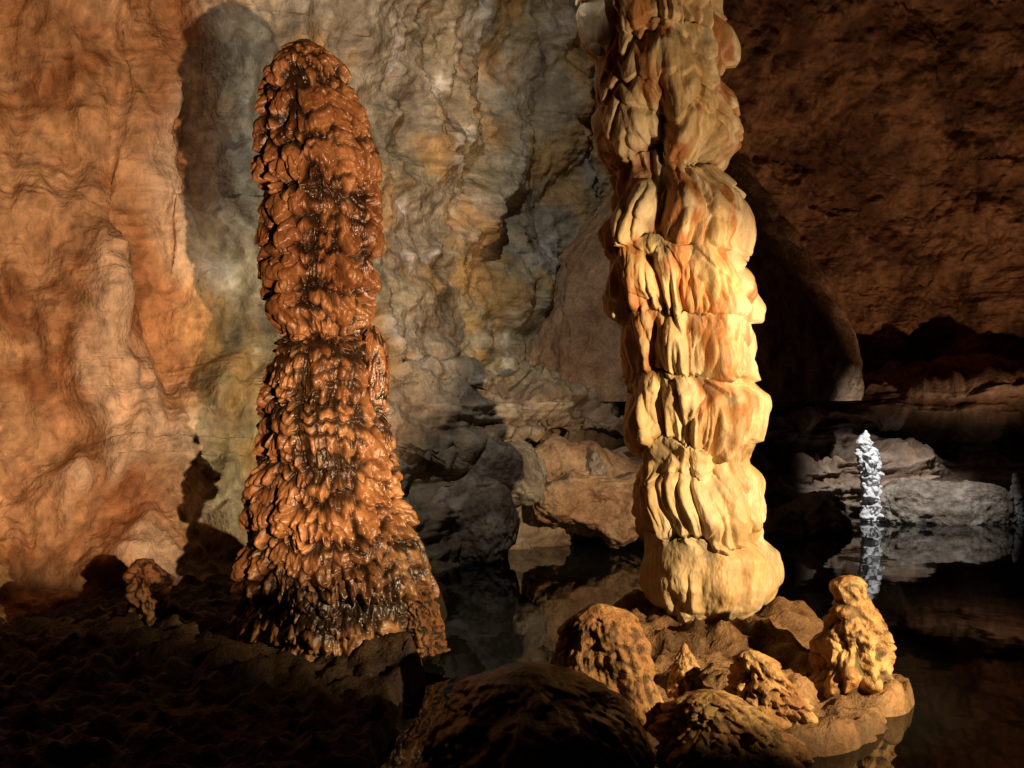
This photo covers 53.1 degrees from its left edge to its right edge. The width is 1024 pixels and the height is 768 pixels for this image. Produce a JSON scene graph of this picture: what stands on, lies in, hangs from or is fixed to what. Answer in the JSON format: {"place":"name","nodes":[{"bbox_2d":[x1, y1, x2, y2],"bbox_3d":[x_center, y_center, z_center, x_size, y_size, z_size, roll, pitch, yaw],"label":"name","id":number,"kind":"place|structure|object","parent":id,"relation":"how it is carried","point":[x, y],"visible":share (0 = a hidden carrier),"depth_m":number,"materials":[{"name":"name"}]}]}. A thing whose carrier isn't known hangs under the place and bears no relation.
{"place":"outdoors","nodes":[
{"label":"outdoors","id":0,"kind":"place"},
{"bbox_2d":[0,574,914,767],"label":"cave floor","id":1,"kind":"structure","parent":0,"point":[98,678],"depth_m":5.04,"materials":[{"name":"brown stone"}]},
{"bbox_2d":[122,558,174,627],"bbox_3d":[-2.149,1.430,6.084,0.407,0.786,0.424,0,0,-35],"label":"stalagmite","id":2,"kind":"object","parent":1,"relation":"on","point":[148,581],"visible":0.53,"depth_m":6.02,"materials":[{"name":"brown stone"}]},
{"bbox_2d":[226,39,445,661],"bbox_3d":[-1.026,-0.261,5.987,1.274,3.522,1.263,0,0,0],"label":"stalagmite","id":3,"kind":"object","parent":1,"relation":"on","point":[332,559],"visible":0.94,"depth_m":5.71,"materials":[{"name":"brown stone"}]},
{"bbox_2d":[362,325,389,399],"bbox_3d":[-0.794,-0.125,5.947,0.168,0.436,0.166,0,0,0],"label":"stalagmite knob","id":4,"kind":"object","parent":3,"relation":"attached to","point":[375,358],"visible":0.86,"depth_m":5.89,"materials":[{"name":"brown stone"}]},
{"bbox_2d":[404,580,450,657],"bbox_3d":[-0.578,1.299,5.849,0.392,0.440,0.443,0,0,44],"label":"stalagmite","id":5,"kind":"object","parent":1,"relation":"on","point":[425,627],"visible":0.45,"depth_m":5.74,"materials":[{"name":"brown stone"}]},
{"bbox_2d":[414,662,655,767],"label":"flowstone dome","id":6,"kind":"structure","parent":1,"relation":"on","point":[528,715],"depth_m":4.07,"materials":[{"name":"brown stone"}]},
{"bbox_2d":[553,603,663,730],"bbox_3d":[0.483,1.416,4.750,0.588,0.796,0.470,0,0,0],"label":"stalagmite","id":7,"kind":"object","parent":1,"relation":"on","point":[609,647],"visible":0.54,"depth_m":4.61,"materials":[{"name":"brown stone"}]},
{"bbox_2d":[575,0,783,624],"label":"limestone column","id":8,"kind":"structure","parent":1,"relation":"on","point":[684,306],"depth_m":5.96,"materials":[{"name":"beige stone"}]},
{"bbox_2d":[667,643,705,697],"bbox_3d":[0.818,1.446,4.904,0.244,0.419,0.262,0,0,0],"label":"stalagmite","id":9,"kind":"object","parent":1,"relation":"on","point":[685,673],"visible":0.51,"depth_m":4.84,"materials":[{"name":"beige stone"}]},
{"bbox_2d":[647,689,813,767],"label":"stalagmite","id":10,"kind":"object","parent":1,"relation":"on","point":[709,728],"visible":0.87,"depth_m":4.33,"materials":[{"name":"brown stone"}]},
{"bbox_2d":[726,649,818,724],"bbox_3d":[1.200,1.513,4.646,0.473,0.616,0.430,0,0,0],"label":"stalagmite","id":11,"kind":"object","parent":1,"relation":"on","point":[759,681],"visible":0.53,"depth_m":4.53,"materials":[{"name":"beige stone"}]},
{"bbox_2d":[808,575,896,698],"bbox_3d":[1.732,1.350,5.199,0.481,0.764,0.500,0,0,-28],"label":"stalagmite","id":12,"kind":"object","parent":1,"relation":"on","point":[852,646],"visible":0.81,"depth_m":5.09,"materials":[{"name":"beige stone"}]},
{"bbox_2d":[0,0,1023,622],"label":"cave wall","id":13,"kind":"structure","parent":0,"point":[882,148],"depth_m":10.01,"materials":[{"name":"brown stone"}]},
{"bbox_2d":[530,150,863,401],"bbox_3d":[2.113,-1.598,12.407,4.250,3.584,2.326,0,0,0],"label":"flowstone mound","id":14,"kind":"object","parent":13,"relation":"attached to","point":[807,342],"visible":0.47,"depth_m":11.66,"materials":[{"name":"brown stone"}]},
{"bbox_2d":[377,512,1023,767],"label":"water","id":15,"kind":"structure","parent":0,"point":[947,601],"depth_m":7.11,"materials":[{"name":"black liquid"}]},
{"bbox_2d":[448,481,519,563],"bbox_3d":[-0.359,1.332,9.486,0.867,0.885,0.905,0,0,0],"label":"boulder","id":16,"kind":"object","parent":15,"relation":"in","point":[484,525],"visible":0.56,"depth_m":9.13,"materials":[{"name":"grey stone"}]},
{"bbox_2d":[453,438,547,523],"bbox_3d":[-0.238,1.032,9.993,1.150,1.069,1.501,0,0,0],"label":"boulder","id":17,"kind":"object","parent":15,"relation":"on","point":[518,469],"visible":0.48,"depth_m":9.41,"materials":[{"name":"grey stone"}]},
{"bbox_2d":[526,433,640,548],"bbox_3d":[0.835,1.035,10.138,1.568,1.075,1.365,0,0,0],"label":"boulder","id":18,"kind":"object","parent":15,"relation":"on","point":[577,498],"visible":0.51,"depth_m":9.68,"materials":[{"name":"brown stone"}]},
{"bbox_2d":[587,446,606,475],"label":"stalagmite","id":19,"kind":"object","parent":18,"relation":"on","point":[596,465],"visible":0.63,"depth_m":9.96,"materials":[{"name":"beige stone"}]},
{"bbox_2d":[763,491,852,535],"bbox_3d":[2.980,1.546,11.390,1.559,0.758,1.170,0,0,0],"label":"boulder","id":20,"kind":"object","parent":15,"relation":"in","point":[814,512],"visible":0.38,"depth_m":10.97,"materials":[{"name":"stone"}]},
{"bbox_2d":[854,430,884,521],"bbox_3d":[4.206,1.066,12.005,0.385,1.055,0.328,0,0,0],"label":"white stalagmite","id":21,"kind":"object","parent":15,"relation":"on","point":[869,463],"visible":0.98,"depth_m":11.92,"materials":[{"name":"white stone"}]},
{"bbox_2d":[879,477,1017,524],"bbox_3d":[5.066,1.467,11.970,1.628,0.756,0.793,0,0,0],"label":"rock slab","id":22,"kind":"object","parent":15,"relation":"in","point":[918,501],"visible":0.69,"depth_m":11.69,"materials":[{"name":"grey stone"}]},
{"bbox_2d":[1009,473,1023,518],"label":"white stalagmite","id":23,"kind":"object","parent":15,"relation":"on","point":[1015,491],"visible":0.69,"depth_m":12.15,"materials":[{"name":"grey stone"}]}
]}

